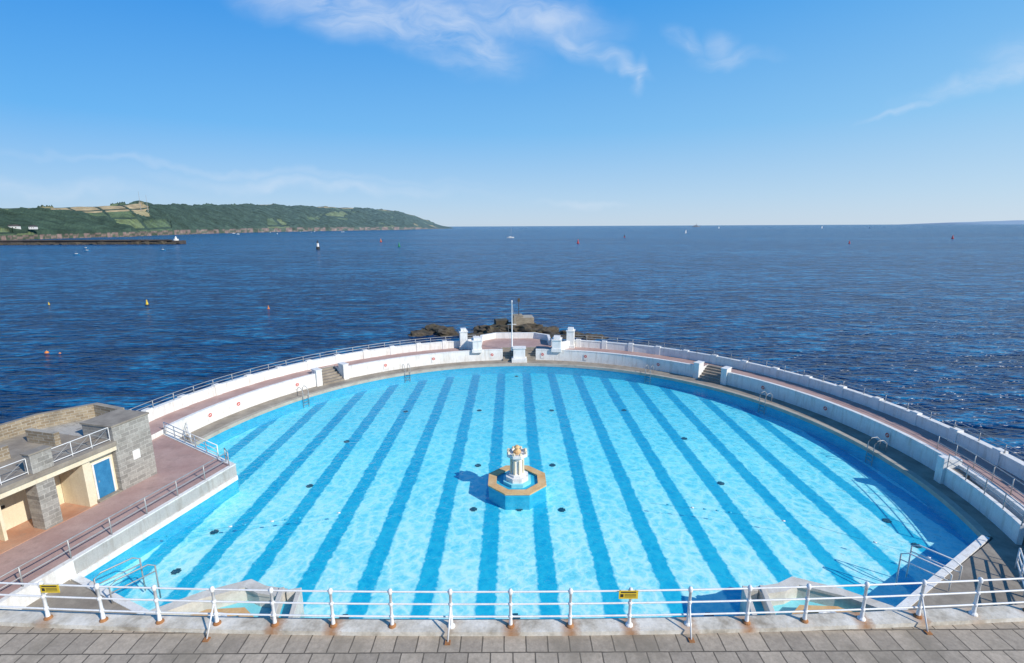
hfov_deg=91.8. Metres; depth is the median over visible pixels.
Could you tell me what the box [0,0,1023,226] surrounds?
sky
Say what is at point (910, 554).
pool corner handrail
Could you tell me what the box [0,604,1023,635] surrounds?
kerb
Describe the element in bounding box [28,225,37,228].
white house
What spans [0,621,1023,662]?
pavement
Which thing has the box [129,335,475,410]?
parapet railing
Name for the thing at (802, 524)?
lane rope
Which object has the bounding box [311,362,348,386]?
pool steps
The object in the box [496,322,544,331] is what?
sea rock
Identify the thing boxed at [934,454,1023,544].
wall
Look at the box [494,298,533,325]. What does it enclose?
stone ruin
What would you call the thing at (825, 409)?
no diving sign
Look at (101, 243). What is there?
breakwater rock
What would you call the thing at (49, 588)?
warning sign
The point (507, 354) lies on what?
pool steps
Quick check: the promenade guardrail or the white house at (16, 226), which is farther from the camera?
the white house at (16, 226)
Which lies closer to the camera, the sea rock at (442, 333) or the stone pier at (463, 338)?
the stone pier at (463, 338)
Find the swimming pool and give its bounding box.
[70,363,991,618]
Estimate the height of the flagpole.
6.450 m
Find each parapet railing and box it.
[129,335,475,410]
[554,334,1023,458]
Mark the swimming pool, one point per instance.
(438, 520)
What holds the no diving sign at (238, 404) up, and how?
attached to the pool ring wall at (920, 451)
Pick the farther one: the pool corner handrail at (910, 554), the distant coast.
the distant coast
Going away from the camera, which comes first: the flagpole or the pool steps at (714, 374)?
the pool steps at (714, 374)
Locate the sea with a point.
(930, 317)
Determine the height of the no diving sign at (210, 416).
0.740 m
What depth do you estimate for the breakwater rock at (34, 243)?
640.28 m
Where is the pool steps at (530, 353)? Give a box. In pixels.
[525,347,535,360]
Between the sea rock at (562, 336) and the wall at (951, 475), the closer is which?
the wall at (951, 475)
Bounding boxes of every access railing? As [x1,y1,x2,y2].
[163,422,218,458]
[1014,548,1023,596]
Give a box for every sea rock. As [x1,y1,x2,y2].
[408,331,432,336]
[415,324,455,334]
[433,329,458,336]
[458,333,479,338]
[473,323,506,334]
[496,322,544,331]
[531,326,559,333]
[550,333,565,338]
[556,330,583,336]
[579,333,608,339]
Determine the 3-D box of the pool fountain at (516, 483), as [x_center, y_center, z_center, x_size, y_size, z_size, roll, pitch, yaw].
[0.342,9.345,33.474,3.880,3.600,3.880,0,12,0]
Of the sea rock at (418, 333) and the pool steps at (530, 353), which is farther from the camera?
the sea rock at (418, 333)
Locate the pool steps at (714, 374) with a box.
[693,360,731,384]
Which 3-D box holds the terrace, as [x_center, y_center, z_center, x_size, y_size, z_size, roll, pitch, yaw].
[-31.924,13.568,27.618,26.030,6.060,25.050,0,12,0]
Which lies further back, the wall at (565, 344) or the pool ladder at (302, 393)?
the wall at (565, 344)
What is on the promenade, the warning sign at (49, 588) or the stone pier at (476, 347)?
the stone pier at (476, 347)
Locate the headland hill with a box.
[0,200,451,239]
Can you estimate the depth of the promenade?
44.41 m
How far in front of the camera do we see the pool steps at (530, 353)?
63.98 m
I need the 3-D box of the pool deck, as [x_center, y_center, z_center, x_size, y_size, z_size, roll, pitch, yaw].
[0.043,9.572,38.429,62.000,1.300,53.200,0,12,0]
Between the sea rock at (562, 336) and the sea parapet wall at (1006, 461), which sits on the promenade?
the sea parapet wall at (1006, 461)
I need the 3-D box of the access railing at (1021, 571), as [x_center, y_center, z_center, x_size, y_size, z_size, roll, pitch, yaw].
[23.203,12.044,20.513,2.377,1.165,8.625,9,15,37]
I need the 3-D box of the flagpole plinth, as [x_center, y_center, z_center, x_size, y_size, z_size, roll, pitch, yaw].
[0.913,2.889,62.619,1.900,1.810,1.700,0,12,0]
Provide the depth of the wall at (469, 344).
63.72 m
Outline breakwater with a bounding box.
[0,239,185,243]
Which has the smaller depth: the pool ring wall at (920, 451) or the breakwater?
the pool ring wall at (920, 451)
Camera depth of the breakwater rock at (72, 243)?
640.76 m
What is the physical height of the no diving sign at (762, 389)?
0.740 m
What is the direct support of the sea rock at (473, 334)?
in the sea
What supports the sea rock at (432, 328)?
in the sea
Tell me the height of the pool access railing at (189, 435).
1.916 m
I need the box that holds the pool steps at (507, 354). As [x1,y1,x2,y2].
[502,347,512,360]
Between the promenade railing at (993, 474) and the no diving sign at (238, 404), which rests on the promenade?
the promenade railing at (993, 474)
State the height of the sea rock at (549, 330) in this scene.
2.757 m
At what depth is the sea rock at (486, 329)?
98.80 m
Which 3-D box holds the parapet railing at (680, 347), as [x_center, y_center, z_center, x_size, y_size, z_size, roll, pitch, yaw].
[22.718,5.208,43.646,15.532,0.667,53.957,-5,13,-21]
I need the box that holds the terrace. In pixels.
[0,433,236,609]
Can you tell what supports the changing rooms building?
on the terrace
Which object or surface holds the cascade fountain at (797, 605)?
on the swimming pool
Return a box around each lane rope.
[143,512,340,540]
[653,503,948,563]
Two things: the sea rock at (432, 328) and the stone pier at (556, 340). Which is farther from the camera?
the sea rock at (432, 328)
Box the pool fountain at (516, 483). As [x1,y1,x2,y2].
[488,445,546,509]
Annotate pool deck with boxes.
[22,360,1023,613]
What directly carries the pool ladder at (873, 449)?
on the pool deck
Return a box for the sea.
[0,224,1023,460]
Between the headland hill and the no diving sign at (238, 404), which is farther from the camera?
the headland hill
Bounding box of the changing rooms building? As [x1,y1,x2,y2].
[0,403,156,553]
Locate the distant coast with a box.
[897,220,1023,224]
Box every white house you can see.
[8,225,20,228]
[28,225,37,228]
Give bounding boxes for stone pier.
[458,328,467,348]
[471,336,481,352]
[551,335,561,351]
[566,327,574,348]
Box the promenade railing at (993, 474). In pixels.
[936,435,1023,494]
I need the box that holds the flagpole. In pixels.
[508,300,515,350]
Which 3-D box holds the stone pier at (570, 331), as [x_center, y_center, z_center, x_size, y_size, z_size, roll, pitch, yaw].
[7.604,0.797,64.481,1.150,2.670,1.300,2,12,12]
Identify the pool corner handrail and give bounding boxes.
[93,557,160,602]
[895,545,962,591]
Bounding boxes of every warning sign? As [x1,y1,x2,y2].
[39,584,59,592]
[619,590,637,598]
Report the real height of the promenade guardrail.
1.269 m
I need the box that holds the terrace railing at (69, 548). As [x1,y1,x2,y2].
[0,448,229,588]
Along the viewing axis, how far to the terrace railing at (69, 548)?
26.04 m
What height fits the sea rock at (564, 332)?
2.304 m
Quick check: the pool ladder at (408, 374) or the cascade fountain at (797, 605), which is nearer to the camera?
the cascade fountain at (797, 605)
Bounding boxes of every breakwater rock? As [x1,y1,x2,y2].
[27,242,40,244]
[67,242,81,244]
[96,242,106,244]
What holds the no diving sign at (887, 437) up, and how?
attached to the pool ring wall at (920, 451)
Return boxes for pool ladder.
[297,386,309,405]
[402,364,410,382]
[758,391,771,412]
[865,437,886,465]
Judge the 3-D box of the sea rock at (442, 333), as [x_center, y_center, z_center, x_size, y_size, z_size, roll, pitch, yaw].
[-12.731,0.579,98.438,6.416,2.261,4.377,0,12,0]
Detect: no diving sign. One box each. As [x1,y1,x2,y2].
[207,412,212,420]
[236,401,240,409]
[760,385,764,392]
[822,405,827,413]
[884,431,889,441]
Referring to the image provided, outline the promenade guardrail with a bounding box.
[0,577,1023,644]
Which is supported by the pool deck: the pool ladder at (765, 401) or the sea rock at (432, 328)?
the pool ladder at (765, 401)
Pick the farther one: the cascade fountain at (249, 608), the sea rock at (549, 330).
the sea rock at (549, 330)
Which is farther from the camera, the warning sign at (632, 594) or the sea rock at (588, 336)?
the sea rock at (588, 336)
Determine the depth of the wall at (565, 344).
63.62 m
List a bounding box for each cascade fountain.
[146,579,304,617]
[739,577,898,614]
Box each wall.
[141,332,1023,480]
[163,349,1023,522]
[466,341,471,349]
[561,341,569,348]
[934,454,1023,544]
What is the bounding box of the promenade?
[149,338,1023,504]
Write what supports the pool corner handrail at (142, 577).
on the pool deck
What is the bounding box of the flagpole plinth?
[512,346,526,362]
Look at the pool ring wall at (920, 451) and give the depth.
48.12 m
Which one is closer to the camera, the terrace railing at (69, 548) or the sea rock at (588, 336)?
the terrace railing at (69, 548)

